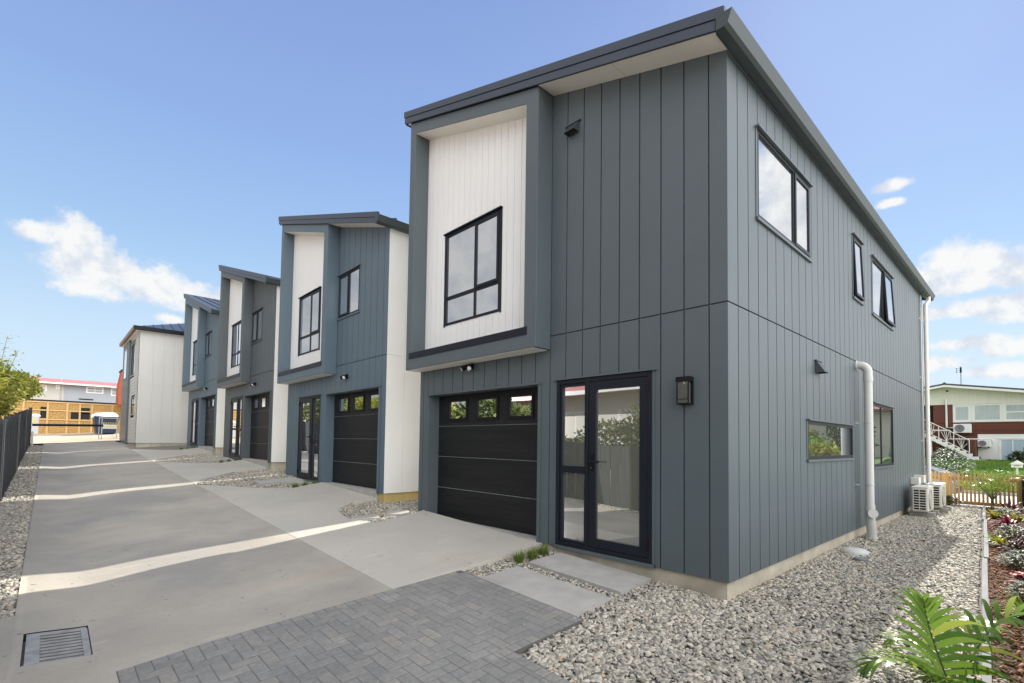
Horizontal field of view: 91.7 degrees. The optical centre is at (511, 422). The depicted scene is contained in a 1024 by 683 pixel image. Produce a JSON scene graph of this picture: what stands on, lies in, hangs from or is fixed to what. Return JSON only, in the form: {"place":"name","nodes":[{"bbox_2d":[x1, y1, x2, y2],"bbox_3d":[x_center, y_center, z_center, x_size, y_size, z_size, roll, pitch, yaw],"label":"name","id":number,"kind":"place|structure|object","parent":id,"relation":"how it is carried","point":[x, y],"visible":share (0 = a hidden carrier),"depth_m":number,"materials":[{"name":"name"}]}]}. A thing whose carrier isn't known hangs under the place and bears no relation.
{"place":"outdoors","nodes":[
{"label":"outdoors","id":0,"kind":"place"},
{"bbox_2d":[33,432,135,443],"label":"site dirt","id":1,"kind":"structure","parent":0,"point":[64,438],"depth_m":29.11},
{"bbox_2d":[31,414,40,433],"bbox_3d":[-29.350,0.112,30.542,0.512,1.260,0.522,3,-3,-43],"label":"white cabinet","id":2,"kind":"object","parent":1,"relation":"on","point":[35,420],"visible":0.63,"depth_m":30.39,"materials":[{"name":"metal"}]},
{"bbox_2d":[1,399,120,433],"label":"timber framed wall","id":3,"kind":"structure","parent":1,"relation":"on","point":[61,412],"depth_m":34.28,"materials":[{"name":"yellow wood"}]},
{"bbox_2d":[92,416,119,433],"bbox_3d":[-27.234,0.202,33.242,1.320,1.100,2.036,3,-3,-43],"label":"skip bin","id":4,"kind":"object","parent":1,"relation":"on","point":[95,419],"visible":0.69,"depth_m":32.60,"materials":[{"name":"blue metal"}]},
{"bbox_2d":[91,412,118,417],"bbox_3d":[-27.281,-0.477,33.286,1.454,0.436,2.045,3,-3,-43],"label":"tarpaulin","id":5,"kind":"object","parent":4,"relation":"on","point":[108,414],"visible":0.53,"depth_m":32.73,"materials":[{"name":"white plastic"}]},
{"bbox_2d":[98,417,119,439],"bbox_3d":[-22.745,0.368,28.143,1.062,1.250,0.058,3,-3,-43],"label":"site barrier","id":6,"kind":"object","parent":1,"relation":"on","point":[106,425],"visible":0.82,"depth_m":28.06,"materials":[{"name":"metal"}]},
{"bbox_2d":[116,369,122,405],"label":"orange house","id":7,"kind":"structure","parent":1,"relation":"on","point":[118,392],"depth_m":34.84,"materials":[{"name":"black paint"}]},
{"bbox_2d":[131,448,211,461],"bbox_3d":[-13.707,1.292,20.110,2.200,0.494,6.550,3,-3,-43],"label":"apron","id":8,"kind":"object","parent":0,"point":[153,455],"visible":0.75,"depth_m":19.71,"materials":[{"name":"concrete"}]},
{"bbox_2d":[0,441,390,682],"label":"driveway","id":9,"kind":"structure","parent":0,"point":[132,558],"depth_m":5.72,"materials":[{"name":"concrete"}]},
{"bbox_2d":[20,625,92,665],"bbox_3d":[-3.607,1.895,3.931,0.400,0.331,0.690,3,-3,-43],"label":"drain grate","id":10,"kind":"object","parent":9,"relation":"in","point":[32,648],"visible":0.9,"depth_m":3.94,"materials":[{"name":"metal"}]},
{"bbox_2d":[155,460,265,483],"bbox_3d":[-9.103,1.452,15.168,2.200,0.494,6.550,3,-3,-43],"label":"apron","id":11,"kind":"object","parent":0,"point":[195,473],"visible":0.78,"depth_m":14.82,"materials":[{"name":"concrete"}]},
{"bbox_2d":[198,482,376,522],"bbox_3d":[-4.907,1.597,10.665,2.200,0.441,5.350,3,-3,-43],"label":"apron","id":12,"kind":"object","parent":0,"point":[270,505],"visible":0.73,"depth_m":9.88,"materials":[{"name":"concrete"}]},
{"bbox_2d":[269,510,541,588],"bbox_3d":[-1.742,1.685,7.269,2.200,0.419,3.930,3,-3,-43],"label":"apron","id":13,"kind":"object","parent":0,"point":[401,551],"visible":0.89,"depth_m":6.69,"materials":[{"name":"concrete"}]},
{"bbox_2d":[1,441,1015,665],"bbox_3d":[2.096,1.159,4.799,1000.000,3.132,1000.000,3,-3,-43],"label":"ground","id":14,"kind":"structure","parent":0,"point":[24,643],"depth_m":4.04,"materials":[{"name":"grey"}]},
{"bbox_2d":[0,407,31,500],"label":"paling fence","id":15,"kind":"object","parent":14,"relation":"on","point":[15,436],"visible":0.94,"depth_m":12.45,"materials":[{"name":"grey wood"}]},
{"bbox_2d":[32,424,102,426],"bbox_3d":[-22.323,0.150,25.027,0.120,0.180,2.696,-1,-3,39],"label":"barrier pole","id":16,"kind":"object","parent":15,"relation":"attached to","point":[91,425],"visible":1,"depth_m":25.11,"materials":[{"name":"black metal"}]},
{"bbox_2d":[0,446,42,617],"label":"gravel bed","id":17,"kind":"object","parent":14,"relation":"on","point":[11,538],"visible":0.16,"depth_m":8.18,"materials":[{"name":"grey gravel"}]},
{"bbox_2d":[0,359,45,419],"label":"tree","id":18,"kind":"object","parent":14,"relation":"on","point":[16,386],"visible":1,"depth_m":14.51,"materials":[{"name":"green plant"}]},
{"bbox_2d":[0,333,34,378],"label":"tree","id":19,"kind":"object","parent":18,"relation":"attached to","point":[11,358],"visible":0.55,"depth_m":15.03,"materials":[{"name":"green plant"}]},
{"bbox_2d":[30,377,116,402],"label":"red roofed house","id":20,"kind":"structure","parent":14,"relation":"on","point":[76,390],"depth_m":45.40,"materials":[{"name":"white paint"}]},
{"bbox_2d":[86,386,103,393],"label":"window","id":21,"kind":"structure","parent":20,"relation":"in","point":[87,389],"depth_m":46.18,"materials":[{"name":"white paint"}]},
{"bbox_2d":[119,323,188,446],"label":"white house","id":22,"kind":"structure","parent":14,"relation":"on","point":[154,404],"depth_m":23.95,"materials":[{"name":"wood"}]},
{"bbox_2d":[123,348,126,379],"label":"window","id":23,"kind":"structure","parent":22,"relation":"in","point":[125,362],"depth_m":26.56,"materials":[{"name":"glass"}]},
{"bbox_2d":[130,342,135,376],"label":"window","id":24,"kind":"structure","parent":22,"relation":"in","point":[133,345],"depth_m":25.05,"materials":[{"name":"glass"}]},
{"bbox_2d":[130,397,136,415],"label":"window","id":25,"kind":"structure","parent":22,"relation":"in","point":[132,399],"depth_m":24.43,"materials":[{"name":"glass"}]},
{"bbox_2d":[129,445,191,449],"bbox_3d":[-15.614,1.233,22.266,2.250,0.380,3.600,3,-3,-43],"label":"gravel bed","id":26,"kind":"object","parent":14,"relation":"on","point":[176,447],"visible":0.48,"depth_m":22.91,"materials":[{"name":"grey gravel"}]},
{"bbox_2d":[182,294,225,453],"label":"townhouse","id":27,"kind":"structure","parent":14,"relation":"on","point":[206,415],"depth_m":21.47,"materials":[{"name":"wood"}]},
{"bbox_2d":[190,400,195,443],"bbox_3d":[-14.550,0.003,22.690,0.133,1.997,0.828,3,-3,-43],"label":"entry door","id":28,"kind":"structure","parent":27,"relation":"in","point":[193,402],"depth_m":22.80,"materials":[{"name":"glass"}]},
{"bbox_2d":[192,340,196,375],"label":"window","id":29,"kind":"structure","parent":27,"relation":"in","point":[195,342],"depth_m":23.07,"materials":[{"name":"glass"}]},
{"bbox_2d":[205,330,211,357],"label":"window","id":30,"kind":"structure","parent":27,"relation":"in","point":[208,346],"depth_m":21.09,"materials":[{"name":"glass"}]},
{"bbox_2d":[204,397,214,445],"bbox_3d":[-12.623,-0.035,20.949,0.054,2.081,2.600,3,-3,-43],"label":"garage door","id":31,"kind":"structure","parent":27,"relation":"in","point":[210,402],"depth_m":21.30,"materials":[{"name":"grey metal"}]},
{"bbox_2d":[217,265,287,469],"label":"townhouse","id":32,"kind":"structure","parent":14,"relation":"on","point":[256,409],"depth_m":16.44,"materials":[{"name":"wood"}]},
{"bbox_2d":[229,399,237,455],"bbox_3d":[-9.946,0.187,17.746,0.133,1.997,0.828,3,-3,-43],"label":"entry door","id":33,"kind":"structure","parent":32,"relation":"in","point":[232,451],"depth_m":17.82,"materials":[{"name":"glass"}]},
{"bbox_2d":[231,320,240,367],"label":"window","id":34,"kind":"structure","parent":32,"relation":"in","point":[236,328],"depth_m":17.96,"materials":[{"name":"glass"}]},
{"bbox_2d":[251,307,263,344],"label":"window","id":35,"kind":"structure","parent":32,"relation":"in","point":[257,316],"depth_m":16.14,"materials":[{"name":"glass"}]},
{"bbox_2d":[250,394,269,459],"bbox_3d":[-8.019,0.150,16.006,0.054,2.081,2.600,3,-3,-43],"label":"garage door","id":36,"kind":"structure","parent":32,"relation":"in","point":[260,404],"depth_m":16.21,"materials":[{"name":"grey metal"}]},
{"bbox_2d":[196,469,313,487],"bbox_3d":[-3.792,1.678,15.368,10.150,0.443,4.300,3,-3,-43],"label":"gravel bed","id":37,"kind":"object","parent":14,"relation":"on","point":[248,481],"visible":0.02,"depth_m":12.29,"materials":[{"name":"grey gravel"}]},
{"bbox_2d":[253,477,303,484],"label":"paving slab","id":38,"kind":"structure","parent":37,"relation":"on","point":[278,481],"depth_m":12.25,"materials":[{"name":"concrete"}]},
{"bbox_2d":[277,211,420,502],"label":"townhouse","id":39,"kind":"structure","parent":14,"relation":"on","point":[353,410],"depth_m":11.21,"materials":[{"name":"paint"}]},
{"bbox_2d":[297,398,311,476],"bbox_3d":[-5.343,0.402,12.802,0.133,1.997,0.828,3,-3,-43],"label":"entry door","id":40,"kind":"structure","parent":39,"relation":"in","point":[303,470],"depth_m":12.84,"materials":[{"name":"glass"}]},
{"bbox_2d":[298,286,321,355],"bbox_3d":[-5.232,-2.567,12.890,0.145,1.597,1.470,3,-3,-43],"label":"window","id":41,"kind":"structure","parent":39,"relation":"in","point":[309,303],"depth_m":12.87,"materials":[{"name":"glass"}]},
{"bbox_2d":[337,264,360,320],"bbox_3d":[-3.657,-2.904,11.230,0.145,1.057,1.130,3,-3,-43],"label":"window","id":42,"kind":"structure","parent":39,"relation":"in","point":[349,287],"depth_m":11.20,"materials":[{"name":"glass"}]},
{"bbox_2d":[332,389,378,487],"bbox_3d":[-3.416,0.364,11.061,0.054,2.081,2.600,3,-3,-43],"label":"garage door","id":43,"kind":"structure","parent":39,"relation":"in","point":[355,414],"depth_m":11.12,"materials":[{"name":"grey metal"}]},
{"bbox_2d":[338,500,417,521],"bbox_3d":[0.410,1.799,11.556,9.200,0.297,2.400,3,-3,-43],"label":"gravel bed","id":44,"kind":"object","parent":14,"relation":"on","point":[380,507],"visible":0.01,"depth_m":9.31,"materials":[{"name":"grey gravel"}]},
{"bbox_2d":[351,515,379,520],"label":"paving slab","id":45,"kind":"structure","parent":44,"relation":"on","point":[365,517],"depth_m":8.28,"materials":[{"name":"concrete"}]},
{"bbox_2d":[387,510,409,516],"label":"paving slab","id":46,"kind":"structure","parent":44,"relation":"on","point":[398,513],"depth_m":8.55,"materials":[{"name":"concrete"}]},
{"bbox_2d":[458,656,563,682],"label":"paving sand","id":47,"kind":"structure","parent":14,"relation":"on","point":[515,670],"depth_m":3.49,"materials":[{"name":"grey sand"}]},
{"bbox_2d":[116,570,583,682],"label":"paving","id":48,"kind":"structure","parent":47,"relation":"on","point":[269,657],"depth_m":3.92,"materials":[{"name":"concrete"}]},
{"bbox_2d":[464,550,663,621],"bbox_3d":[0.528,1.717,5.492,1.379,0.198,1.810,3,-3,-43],"label":"pebbles","id":49,"kind":"object","parent":14,"relation":"on","point":[480,572],"visible":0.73,"depth_m":5.36,"materials":[{"name":"grey gravel"}]},
{"bbox_2d":[508,547,526,563],"bbox_3d":[0.098,1.613,6.014,0.275,0.172,0.309,3,-3,-43],"label":"grass tuft","id":50,"kind":"object","parent":49,"relation":"on","point":[519,558],"visible":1,"depth_m":5.99,"materials":[{"name":"green plant"}]},
{"bbox_2d":[525,545,540,559],"bbox_3d":[0.263,1.609,6.131,0.278,0.172,0.296,3,-3,-43],"label":"grass tuft","id":51,"kind":"object","parent":49,"relation":"on","point":[531,553],"visible":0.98,"depth_m":6.09,"materials":[{"name":"green plant"}]},
{"bbox_2d":[535,543,549,555],"bbox_3d":[0.396,1.602,6.309,0.286,0.174,0.297,1,-2,7],"label":"grass tuft","id":52,"kind":"object","parent":49,"relation":"on","point":[543,550],"visible":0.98,"depth_m":6.28,"materials":[{"name":"green plant"}]},
{"bbox_2d":[481,566,611,616],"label":"paving slab","id":53,"kind":"structure","parent":49,"relation":"on","point":[572,599],"depth_m":5.04,"materials":[{"name":"concrete"}]},
{"bbox_2d":[528,552,650,595],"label":"paving slab","id":54,"kind":"structure","parent":49,"relation":"on","point":[607,578],"depth_m":5.53,"materials":[{"name":"concrete"}]},
{"bbox_2d":[404,5,934,600],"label":"townhouse","id":55,"kind":"structure","parent":14,"relation":"on","point":[668,289],"depth_m":6.27,"materials":[{"name":"wood"}]},
{"bbox_2d":[443,206,502,327],"bbox_3d":[-0.627,-2.412,7.948,0.145,1.597,1.470,3,-3,-43],"label":"window","id":56,"kind":"structure","parent":55,"relation":"in","point":[473,250],"depth_m":7.88,"materials":[{"name":"glass"}]},
{"bbox_2d":[437,387,537,534],"bbox_3d":[-0.392,0.567,7.810,0.054,2.081,2.630,3,-3,-43],"label":"garage door","id":57,"kind":"structure","parent":55,"relation":"in","point":[487,452],"depth_m":7.73,"materials":[{"name":"grey metal"}]},
{"bbox_2d":[588,376,648,557],"bbox_3d":[1.224,0.497,5.761,0.133,1.997,0.833,3,-3,-43],"label":"entry door","id":58,"kind":"structure","parent":55,"relation":"in","point":[618,408],"depth_m":5.76,"materials":[{"name":"glass"}]},
{"bbox_2d":[755,123,812,262],"bbox_3d":[3.329,-2.705,6.099,1.870,1.057,0.145,3,-3,-43],"label":"window","id":59,"kind":"structure","parent":55,"relation":"in","point":[782,191],"depth_m":6.00,"materials":[{"name":"glass"}]},
{"bbox_2d":[806,419,855,461],"bbox_3d":[4.630,0.280,7.230,2.300,0.562,0.145,3,-3,-43],"label":"window","id":60,"kind":"structure","parent":55,"relation":"in","point":[825,440],"depth_m":7.10,"materials":[{"name":"glass"}]},
{"bbox_2d":[851,232,864,305],"bbox_3d":[5.826,-2.570,8.424,0.660,1.087,0.153,3,-3,-43],"label":"window","id":61,"kind":"structure","parent":55,"relation":"in","point":[858,292],"depth_m":8.35,"materials":[{"name":"glass"}]},
{"bbox_2d":[871,254,895,330],"bbox_3d":[7.241,-2.481,9.734,1.840,1.117,0.168,3,-3,-43],"label":"window","id":62,"kind":"structure","parent":55,"relation":"in","point":[883,309],"depth_m":9.73,"materials":[{"name":"glass"}]},
{"bbox_2d":[873,402,895,468],"bbox_3d":[7.119,0.267,9.557,1.790,1.207,0.145,3,-3,-43],"label":"window","id":63,"kind":"structure","parent":55,"relation":"in","point":[883,426],"depth_m":9.54,"materials":[{"name":"glass"}]},
{"bbox_2d":[519,583,1007,682],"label":"gravel bed","id":64,"kind":"object","parent":14,"relation":"on","point":[644,654],"visible":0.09,"depth_m":3.81,"materials":[{"name":"grey gravel"}]},
{"bbox_2d":[851,585,1023,682],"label":"palm plant","id":65,"kind":"object","parent":64,"relation":"on","point":[925,608],"visible":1,"depth_m":3.01,"materials":[{"name":"green plant"}]},
{"bbox_2d":[728,508,983,676],"bbox_3d":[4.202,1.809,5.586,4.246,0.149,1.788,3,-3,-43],"label":"pebbles","id":66,"kind":"object","parent":14,"relation":"on","point":[958,578],"visible":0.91,"depth_m":5.13,"materials":[{"name":"grey gravel"}]},
{"bbox_2d":[840,547,868,555],"bbox_3d":[4.772,1.803,6.912,0.340,0.110,0.340,3,-3,-43],"label":"inspection cover","id":67,"kind":"object","parent":66,"relation":"on","point":[856,551],"visible":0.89,"depth_m":6.82,"materials":[{"name":"grey plastic"}]},
{"bbox_2d":[853,557,868,562],"bbox_3d":[4.544,1.803,6.467,0.167,0.070,0.170,3,-3,-43],"label":"inspection cover","id":68,"kind":"object","parent":66,"relation":"on","point":[863,559],"visible":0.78,"depth_m":6.43,"materials":[{"name":"grey concrete"}]},
{"bbox_2d":[849,504,982,560],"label":"pebbles","id":69,"kind":"object","parent":66,"relation":"on","point":[951,530],"visible":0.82,"depth_m":8.44,"materials":[{"name":"grey gravel"}]},
{"bbox_2d":[909,485,938,516],"bbox_3d":[8.930,1.695,10.761,0.820,0.630,0.430,3,-3,-43],"label":"outdoor unit","id":70,"kind":"object","parent":69,"relation":"on","point":[922,500],"visible":1,"depth_m":10.53,"materials":[{"name":"white metal"}]},
{"bbox_2d":[925,482,950,512],"bbox_3d":[9.843,1.728,11.497,0.820,0.630,0.430,3,-3,-43],"label":"outdoor unit","id":71,"kind":"object","parent":69,"relation":"on","point":[939,489],"visible":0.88,"depth_m":11.21,"materials":[{"name":"white metal"}]},
{"bbox_2d":[946,495,962,504],"bbox_3d":[11.116,1.968,12.624,0.556,0.321,0.551,0,-2,18],"label":"shrub","id":72,"kind":"object","parent":69,"relation":"on","point":[948,497],"visible":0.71,"depth_m":12.54,"materials":[{"name":"green plant"}]},
{"bbox_2d":[926,471,1023,509],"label":"picket fence","id":73,"kind":"object","parent":14,"relation":"on","point":[945,477],"visible":0.39,"depth_m":12.61,"materials":[{"name":"brown wood"}]},
{"bbox_2d":[981,505,991,682],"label":"garden edging","id":74,"kind":"object","parent":14,"relation":"on","point":[986,678],"visible":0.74,"depth_m":5.43,"materials":[{"name":"grey concrete"}]},
{"bbox_2d":[960,490,1016,495],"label":"kerb","id":75,"kind":"structure","parent":14,"relation":"on","point":[989,491],"depth_m":17.61,"materials":[{"name":"wood"}]},
{"bbox_2d":[983,506,1023,682],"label":"bark mulch","id":76,"kind":"object","parent":14,"relation":"on","point":[1019,671],"visible":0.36,"depth_m":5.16,"materials":[{"name":"brown wood"}]},
{"bbox_2d":[961,469,1021,509],"bbox_3d":[11.322,1.593,11.739,1.109,1.040,1.174,3,-3,-43],"label":"tree","id":77,"kind":"object","parent":76,"relation":"on","point":[987,488],"visible":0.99,"depth_m":11.69,"materials":[{"name":"green plant"}]},
{"bbox_2d":[984,508,1011,519],"bbox_3d":[10.062,1.908,10.309,0.583,0.256,0.497,3,-3,-43],"label":"flax plant","id":78,"kind":"object","parent":76,"relation":"on","point":[997,515],"visible":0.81,"depth_m":10.27,"materials":[{"name":"yellow plant"}]},
{"bbox_2d":[983,534,1019,549],"bbox_3d":[7.309,1.786,7.424,0.489,0.241,0.419,1,-2,-4],"label":"flax plant","id":79,"kind":"object","parent":76,"relation":"on","point":[997,542],"visible":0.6,"depth_m":7.37,"materials":[{"name":"yellow plant"}]},
{"bbox_2d":[988,511,1023,528],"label":"cordyline","id":80,"kind":"object","parent":76,"relation":"on","point":[1007,521],"visible":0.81,"depth_m":9.26,"materials":[{"name":"red plant"}]},
{"bbox_2d":[992,506,1022,516],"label":"shrub","id":81,"kind":"object","parent":76,"relation":"on","point":[1008,511],"visible":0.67,"depth_m":10.37,"materials":[{"name":"grey plant"}]},
{"bbox_2d":[993,499,1022,512],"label":"cordyline","id":82,"kind":"object","parent":76,"relation":"on","point":[1009,505],"visible":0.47,"depth_m":11.24,"materials":[{"name":"purple plant"}]},
{"bbox_2d":[994,549,1023,568],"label":"shrub","id":83,"kind":"object","parent":76,"relation":"on","point":[1017,556],"visible":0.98,"depth_m":6.18,"materials":[{"name":"grey plant"}]},
{"bbox_2d":[994,523,1023,538],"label":"shrub","id":84,"kind":"object","parent":76,"relation":"on","point":[1015,528],"visible":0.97,"depth_m":8.09,"materials":[{"name":"grey plant"}]},
{"bbox_2d":[997,538,1023,552],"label":"shrub","id":85,"kind":"object","parent":76,"relation":"on","point":[1016,545],"visible":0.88,"depth_m":6.94,"materials":[{"name":"grey plant"}]},
{"bbox_2d":[1002,589,1023,617],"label":"flax plant","id":86,"kind":"object","parent":76,"relation":"on","point":[1018,604],"visible":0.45,"depth_m":4.44,"materials":[{"name":"green plant"}]},
{"bbox_2d":[1002,579,1023,597],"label":"shrub","id":87,"kind":"object","parent":76,"relation":"on","point":[1015,585],"visible":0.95,"depth_m":4.92,"materials":[{"name":"grey plant"}]},
{"bbox_2d":[1009,571,1023,582],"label":"flower plant","id":88,"kind":"object","parent":76,"relation":"on","point":[1019,576],"visible":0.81,"depth_m":5.46,"materials":[{"name":"pink plant"}]},
{"bbox_2d":[0,0,1023,387],"label":"sky","id":89,"kind":"structure","parent":0,"point":[148,147],"materials":[{"name":"blue"}]},
{"bbox_2d":[925,458,1023,492],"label":"lawn","id":90,"kind":"structure","parent":0,"point":[984,471],"depth_m":24.40,"materials":[{"name":"green plant"}]},
{"bbox_2d":[925,446,976,473],"bbox_3d":[21.437,1.862,24.449,2.223,1.460,2.259,3,-3,-43],"label":"flowering shrub","id":91,"kind":"object","parent":90,"relation":"on","point":[953,467],"visible":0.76,"depth_m":24.18,"materials":[{"name":"green plant"}]},
{"bbox_2d":[924,366,1023,460],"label":"brick house","id":92,"kind":"structure","parent":90,"relation":"on","point":[974,422],"depth_m":29.00,"materials":[{"name":"brown brick"}]},
{"bbox_2d":[952,405,970,421],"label":"window","id":93,"kind":"structure","parent":92,"relation":"in","point":[961,413],"depth_m":29.66,"materials":[{"name":"glass"}]},
{"bbox_2d":[972,403,1002,421],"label":"window","id":94,"kind":"structure","parent":92,"relation":"in","point":[985,412],"depth_m":28.85,"materials":[{"name":"glass"}]},
{"bbox_2d":[999,438,1023,459],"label":"window","id":95,"kind":"structure","parent":92,"relation":"in","point":[1006,445],"depth_m":28.15,"materials":[{"name":"white paint"}]},
{"bbox_2d":[1003,403,1023,421],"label":"window","id":96,"kind":"structure","parent":92,"relation":"in","point":[1011,411],"depth_m":28.08,"materials":[{"name":"glass"}]},
{"bbox_2d":[1003,450,1023,460],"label":"shrub","id":97,"kind":"object","parent":90,"relation":"on","point":[1017,455],"visible":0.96,"depth_m":26.95,"materials":[{"name":"green plant"}]},
{"bbox_2d":[1010,461,1022,488],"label":"letterbox","id":98,"kind":"object","parent":90,"relation":"on","point":[1016,464],"visible":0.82,"depth_m":18.34,"materials":[{"name":"white paint"}]},
{"bbox_2d":[952,493,1018,508],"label":"street","id":99,"kind":"structure","parent":0,"point":[985,499],"depth_m":15.95,"materials":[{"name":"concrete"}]},
{"bbox_2d":[925,464,961,494],"bbox_3d":[11.958,1.788,16.490,1.680,1.380,4.298,3,-3,-43],"label":"parked car","id":100,"kind":"object","parent":99,"relation":"on","point":[936,469],"visible":0.05,"depth_m":14.86,"materials":[{"name":"silver metal"}]},
{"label":"gravel bed","id":101,"kind":"structure","parent":0,"visible":0},
{"bbox_2d":[156,453,233,462],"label":"pebbles","id":102,"kind":"object","parent":101,"relation":"on","point":[189,459],"visible":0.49,"depth_m":17.84,"materials":[{"name":"grey gravel"}]},
{"bbox_2d":[195,458,231,461],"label":"paving slab","id":103,"kind":"structure","parent":101,"relation":"on","point":[213,459],"depth_m":17.26,"materials":[{"name":"concrete"}]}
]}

